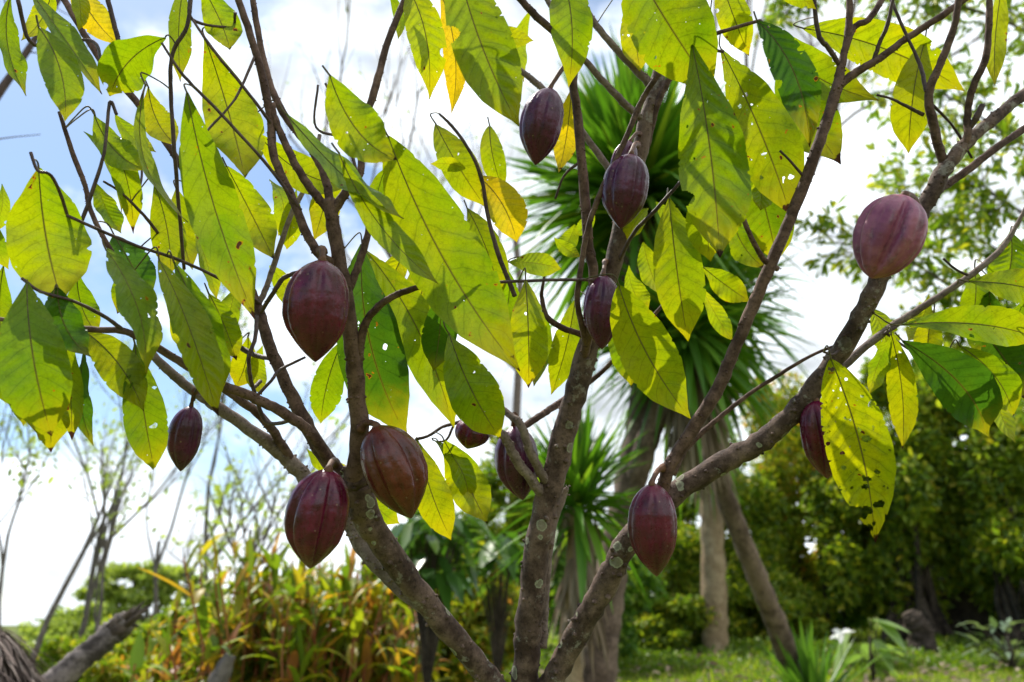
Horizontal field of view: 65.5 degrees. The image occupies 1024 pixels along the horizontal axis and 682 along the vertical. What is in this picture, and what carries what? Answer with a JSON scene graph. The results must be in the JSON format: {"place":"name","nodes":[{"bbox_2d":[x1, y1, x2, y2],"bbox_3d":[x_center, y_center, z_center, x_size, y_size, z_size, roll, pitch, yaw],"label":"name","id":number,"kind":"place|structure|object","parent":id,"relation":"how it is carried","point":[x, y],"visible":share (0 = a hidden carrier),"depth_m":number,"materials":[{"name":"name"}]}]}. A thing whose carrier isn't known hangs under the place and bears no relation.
{"place":"outdoors","nodes":[
{"label":"outdoors","id":0,"kind":"place"},
{"bbox_2d":[0,0,1023,624],"label":"sky","id":1,"kind":"structure","parent":0,"point":[44,545],"materials":[{"name":"white"}]},
{"bbox_2d":[1,617,1023,681],"bbox_3d":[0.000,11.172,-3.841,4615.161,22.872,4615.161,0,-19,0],"label":"ground","id":2,"kind":"structure","parent":0,"point":[13,628],"depth_m":11.62,"materials":[{"name":"green plant"}]},
{"bbox_2d":[0,626,56,681],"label":"fibrous stump","id":3,"kind":"object","parent":2,"relation":"on","point":[16,665],"visible":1,"depth_m":3.88,"materials":[{"name":"brown plant"}]},
{"bbox_2d":[0,400,75,625],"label":"bare tree","id":4,"kind":"object","parent":2,"relation":"on","point":[22,481],"visible":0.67,"depth_m":12.61,"materials":[{"name":"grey plant"}]},
{"bbox_2d":[18,632,74,675],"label":"shrub","id":5,"kind":"object","parent":2,"relation":"on","point":[33,642],"visible":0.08,"depth_m":18.09,"materials":[{"name":"green plant"}]},
{"bbox_2d":[0,0,116,139],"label":"bare tree","id":6,"kind":"object","parent":2,"relation":"on","point":[6,81],"visible":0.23,"depth_m":4.29,"materials":[{"name":"brown plant"}]},
{"bbox_2d":[22,600,107,640],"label":"shrub","id":7,"kind":"object","parent":2,"relation":"on","point":[62,623],"visible":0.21,"depth_m":26.10,"materials":[{"name":"green plant"}]},
{"bbox_2d":[36,615,140,681],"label":"shrub","id":8,"kind":"object","parent":2,"relation":"on","point":[57,649],"visible":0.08,"depth_m":15.31,"materials":[{"name":"green plant"}]},
{"bbox_2d":[29,292,155,665],"bbox_3d":[-8.587,2.831,15.604,2.030,7.772,3.606,0,-19,0],"label":"bare tree","id":9,"kind":"object","parent":2,"relation":"on","point":[48,618],"visible":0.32,"depth_m":16.09,"materials":[{"name":"brown plant"}]},
{"bbox_2d":[41,601,151,681],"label":"dead log","id":10,"kind":"object","parent":2,"relation":"on","point":[76,663],"visible":1,"depth_m":4.40,"materials":[{"name":"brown wood"}]},
{"bbox_2d":[53,408,152,632],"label":"bare tree","id":11,"kind":"object","parent":2,"relation":"on","point":[104,558],"visible":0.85,"depth_m":14.02,"materials":[{"name":"grey plant"}]},
{"bbox_2d":[79,636,157,681],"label":"shrub","id":12,"kind":"object","parent":2,"relation":"on","point":[101,670],"visible":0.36,"depth_m":8.89,"materials":[{"name":"green plant"}]},
{"bbox_2d":[65,559,230,630],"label":"flat topped tree","id":13,"kind":"object","parent":2,"relation":"on","point":[119,598],"visible":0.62,"depth_m":31.89,"materials":[{"name":"green plant"}]},
{"bbox_2d":[133,597,192,649],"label":"shrub","id":14,"kind":"object","parent":2,"relation":"on","point":[161,618],"visible":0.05,"depth_m":11.03,"materials":[{"name":"green plant"}]},
{"bbox_2d":[78,370,248,638],"bbox_3d":[-7.543,3.562,17.601,3.721,7.884,1.875,11,-22,-30],"label":"bare tree","id":15,"kind":"object","parent":2,"relation":"on","point":[91,586],"visible":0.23,"depth_m":16.89,"materials":[{"name":"brown plant"}]},
{"bbox_2d":[124,582,225,680],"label":"cane clump","id":16,"kind":"object","parent":2,"relation":"on","point":[172,617],"visible":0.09,"depth_m":8.29,"materials":[{"name":"green plant"}]},
{"bbox_2d":[111,614,249,681],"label":"cane clump","id":17,"kind":"object","parent":2,"relation":"on","point":[167,666],"visible":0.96,"depth_m":7.15,"materials":[{"name":"green plant"}]},
{"bbox_2d":[145,344,235,619],"bbox_3d":[-10.248,5.160,24.051,3.070,10.319,6.792,9,-21,-24],"label":"bare tree","id":18,"kind":"object","parent":2,"relation":"on","point":[157,561],"visible":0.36,"depth_m":23.08,"materials":[{"name":"brown plant"}]},
{"bbox_2d":[139,424,282,603],"bbox_3d":[-5.176,3.881,14.018,1.722,4.468,2.598,-4,-19,11],"label":"bare tree","id":19,"kind":"object","parent":2,"relation":"on","point":[205,571],"visible":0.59,"depth_m":13.38,"materials":[{"name":"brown plant"}]},
{"bbox_2d":[155,610,270,681],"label":"shrub","id":20,"kind":"object","parent":2,"relation":"on","point":[236,675],"visible":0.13,"depth_m":8.15,"materials":[{"name":"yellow plant"}]},
{"bbox_2d":[207,653,235,681],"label":"tree stump","id":21,"kind":"object","parent":2,"relation":"on","point":[222,671],"visible":0.98,"depth_m":6.90,"materials":[{"name":"grey wood"}]},
{"bbox_2d":[137,506,315,681],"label":"cane clump","id":22,"kind":"object","parent":2,"relation":"on","point":[248,607],"visible":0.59,"depth_m":8.14,"materials":[{"name":"green plant"}]},
{"bbox_2d":[196,435,315,572],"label":"bare tree","id":23,"kind":"object","parent":2,"relation":"on","point":[242,503],"visible":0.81,"depth_m":9.90,"materials":[{"name":"grey plant"}]},
{"bbox_2d":[16,583,519,636],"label":"distant wood","id":24,"kind":"object","parent":2,"relation":"on","point":[22,629],"depth_m":95.69,"materials":[{"name":"green plant"}]},
{"bbox_2d":[226,575,338,623],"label":"shrub","id":25,"kind":"object","parent":2,"relation":"on","point":[328,578],"depth_m":9.81,"materials":[{"name":"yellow plant"}]},
{"bbox_2d":[201,271,385,595],"bbox_3d":[-5.348,1.825,17.912,5.056,11.450,3.516,0,-19,0],"label":"bare tree","id":26,"kind":"object","parent":2,"relation":"on","point":[222,399],"visible":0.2,"depth_m":17.52,"materials":[{"name":"brown plant"}]},
{"bbox_2d":[209,410,409,578],"bbox_3d":[-3.125,3.038,12.807,3.448,5.039,2.197,11,-22,-30],"label":"bare tree","id":27,"kind":"object","parent":2,"relation":"on","point":[343,427],"visible":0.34,"depth_m":12.55,"materials":[{"name":"brown plant"}]},
{"bbox_2d":[224,542,404,623],"bbox_3d":[-2.721,3.753,10.773,2.938,1.994,2.160,0,-19,0],"label":"cane clump","id":28,"kind":"object","parent":2,"relation":"on","point":[346,561],"visible":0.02,"depth_m":11.04,"materials":[{"name":"plant"}]},
{"bbox_2d":[237,560,394,681],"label":"cane clump","id":29,"kind":"object","parent":2,"relation":"on","point":[302,654],"visible":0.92,"depth_m":7.75,"materials":[{"name":"green plant"}]},
{"bbox_2d":[287,547,417,681],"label":"cane clump","id":30,"kind":"object","parent":2,"relation":"on","point":[372,599],"visible":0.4,"depth_m":8.51,"materials":[{"name":"green plant"}]},
{"bbox_2d":[266,0,534,499],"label":"bare tree","id":31,"kind":"object","parent":2,"relation":"on","point":[517,391],"visible":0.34,"depth_m":18.94,"materials":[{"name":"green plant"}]},
{"bbox_2d":[346,600,463,681],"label":"cane clump","id":32,"kind":"object","parent":2,"relation":"on","point":[401,662],"visible":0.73,"depth_m":7.96,"materials":[{"name":"green plant"}]},
{"bbox_2d":[369,581,453,681],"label":"shrub","id":33,"kind":"object","parent":2,"relation":"on","point":[396,598],"visible":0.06,"depth_m":11.53,"materials":[{"name":"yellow plant"}]},
{"bbox_2d":[361,509,486,582],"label":"shrub","id":34,"kind":"object","parent":2,"relation":"on","point":[475,534],"visible":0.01,"depth_m":14.40,"materials":[{"name":"green plant"}]},
{"bbox_2d":[365,512,501,681],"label":"broad leaved plant","id":35,"kind":"object","parent":2,"relation":"on","point":[445,576],"visible":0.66,"depth_m":7.06,"materials":[{"name":"green plant"}]},
{"bbox_2d":[431,640,508,679],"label":"shrub","id":36,"kind":"object","parent":2,"relation":"on","point":[445,657],"visible":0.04,"depth_m":11.09,"materials":[{"name":"green plant"}]},
{"bbox_2d":[438,541,519,681],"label":"shrub","id":37,"kind":"object","parent":2,"relation":"on","point":[469,617],"visible":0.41,"depth_m":10.48,"materials":[{"name":"green plant"}]},
{"bbox_2d":[453,530,554,673],"bbox_3d":[-0.117,2.787,7.695,1.080,1.940,1.022,0,-19,0],"label":"broad leaved plant","id":38,"kind":"object","parent":2,"relation":"on","point":[487,560],"visible":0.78,"depth_m":7.75,"materials":[{"name":"green plant"}]},
{"bbox_2d":[459,426,555,636],"bbox_3d":[0.437,4.143,16.527,3.150,4.847,2.286,0,-19,0],"label":"shrub","id":39,"kind":"object","parent":2,"relation":"on","point":[499,496],"visible":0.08,"depth_m":16.59,"materials":[{"name":"green plant"}]},
{"bbox_2d":[0,0,1023,681],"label":"cacao tree","id":40,"kind":"object","parent":2,"relation":"on","point":[746,202],"visible":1,"depth_m":1.29,"materials":[{"name":"green plant"}]},
{"bbox_2d":[481,390,687,681],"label":"yucca tree","id":41,"kind":"object","parent":2,"relation":"on","point":[581,531],"visible":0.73,"depth_m":5.72,"materials":[{"name":"green plant"}]},
{"bbox_2d":[548,526,667,660],"bbox_3d":[1.416,4.041,12.890,2.303,2.486,1.581,0,-19,0],"label":"shrub","id":42,"kind":"object","parent":2,"relation":"on","point":[626,645],"visible":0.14,"depth_m":12.81,"materials":[{"name":"green plant"}]},
{"bbox_2d":[499,22,818,681],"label":"yucca tree","id":43,"kind":"object","parent":2,"relation":"on","point":[606,116],"visible":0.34,"depth_m":6.82,"materials":[{"name":"green plant"}]},
{"bbox_2d":[626,592,719,655],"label":"shrub","id":44,"kind":"object","parent":2,"relation":"on","point":[657,631],"visible":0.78,"depth_m":14.17,"materials":[{"name":"green plant"}]},
{"bbox_2d":[629,519,730,646],"bbox_3d":[2.859,4.726,15.690,2.444,2.805,2.040,6,-20,-16],"label":"shrub","id":45,"kind":"object","parent":2,"relation":"on","point":[683,576],"visible":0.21,"depth_m":15.39,"materials":[{"name":"green plant"}]},
{"bbox_2d":[601,195,823,678],"bbox_3d":[2.146,1.059,8.058,2.181,5.300,3.747,-7,-20,21],"label":"yucca tree","id":46,"kind":"object","parent":2,"relation":"on","point":[766,600],"visible":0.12,"depth_m":7.98,"materials":[{"name":"green plant"}]},
{"bbox_2d":[659,407,775,658],"bbox_3d":[3.746,3.320,14.743,2.408,5.321,2.488,0,-19,0],"label":"yucca tree","id":47,"kind":"object","parent":2,"relation":"on","point":[714,592],"visible":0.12,"depth_m":14.29,"materials":[{"name":"beige plant"}]},
{"bbox_2d":[432,646,1022,681],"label":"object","id":48,"kind":"object","parent":2,"relation":"on","point":[924,671],"visible":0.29,"depth_m":10.99,"materials":[{"name":"green plant"}]},
{"bbox_2d":[664,433,802,643],"bbox_3d":[4.822,4.364,18.008,3.662,4.782,3.046,6,-20,-16],"label":"shrub","id":49,"kind":"object","parent":2,"relation":"on","point":[774,543],"visible":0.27,"depth_m":17.50,"materials":[{"name":"green plant"}]},
{"bbox_2d":[503,632,1023,677],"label":"ground weeds","id":50,"kind":"object","parent":2,"relation":"on","point":[643,655],"visible":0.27,"depth_m":12.74,"materials":[{"name":"green plant"}]},
{"bbox_2d":[727,564,831,644],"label":"shrub","id":51,"kind":"object","parent":2,"relation":"on","point":[797,598],"visible":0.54,"depth_m":16.05,"materials":[{"name":"green plant"}]},
{"bbox_2d":[731,368,884,639],"bbox_3d":[7.210,3.711,19.192,4.024,6.741,3.120,0,-19,0],"label":"shrub","id":52,"kind":"object","parent":2,"relation":"on","point":[792,474],"visible":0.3,"depth_m":18.57,"materials":[{"name":"green plant"}]},
{"bbox_2d":[745,617,889,681],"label":"young yucca","id":53,"kind":"object","parent":2,"relation":"on","point":[808,661],"visible":0.94,"depth_m":8.15,"materials":[{"name":"green plant"}]},
{"bbox_2d":[830,628,855,679],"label":"white flower","id":54,"kind":"object","parent":2,"relation":"on","point":[841,635],"visible":0.86,"depth_m":10.49,"materials":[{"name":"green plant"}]},
{"bbox_2d":[830,599,876,632],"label":"shrub","id":55,"kind":"object","parent":2,"relation":"on","point":[855,619],"visible":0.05,"depth_m":21.50,"materials":[{"name":"green plant"}]},
{"bbox_2d":[685,0,1023,290],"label":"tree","id":56,"kind":"object","parent":2,"relation":"on","point":[847,66],"visible":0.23,"depth_m":25.72,"materials":[{"name":"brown plant"}]},
{"bbox_2d":[834,619,909,681],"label":"leafy plant","id":57,"kind":"object","parent":2,"relation":"on","point":[879,645],"visible":0.94,"depth_m":10.58,"materials":[{"name":"green plant"}]},
{"bbox_2d":[752,0,1023,424],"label":"leaved tree","id":58,"kind":"object","parent":2,"relation":"on","point":[944,221],"visible":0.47,"depth_m":7.00,"materials":[{"name":"green plant"}]},
{"bbox_2d":[796,356,984,646],"bbox_3d":[8.103,3.313,16.866,3.609,6.128,3.378,10,-21,-26],"label":"shrub","id":59,"kind":"object","parent":2,"relation":"on","point":[897,582],"visible":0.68,"depth_m":16.01,"materials":[{"name":"green plant"}]},
{"bbox_2d":[902,609,938,655],"bbox_3d":[7.222,5.217,14.056,0.638,0.939,0.634,0,-19,0],"label":"tree stump","id":60,"kind":"object","parent":2,"relation":"on","point":[921,634],"visible":0.75,"depth_m":13.94,"materials":[{"name":"brown plant"}]},
{"bbox_2d":[914,371,1023,649],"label":"shrub","id":61,"kind":"object","parent":2,"relation":"on","point":[994,463],"visible":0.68,"depth_m":15.22,"materials":[{"name":"green plant"}]},
{"bbox_2d":[931,564,1007,644],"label":"shrub","id":62,"kind":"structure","parent":2,"relation":"on","point":[964,610],"depth_m":16.48,"materials":[{"name":"green plant"}]},
{"bbox_2d":[955,616,1023,671],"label":"leafy plant","id":63,"kind":"object","parent":2,"relation":"on","point":[1007,649],"visible":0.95,"depth_m":11.64,"materials":[{"name":"green plant"}]}
]}

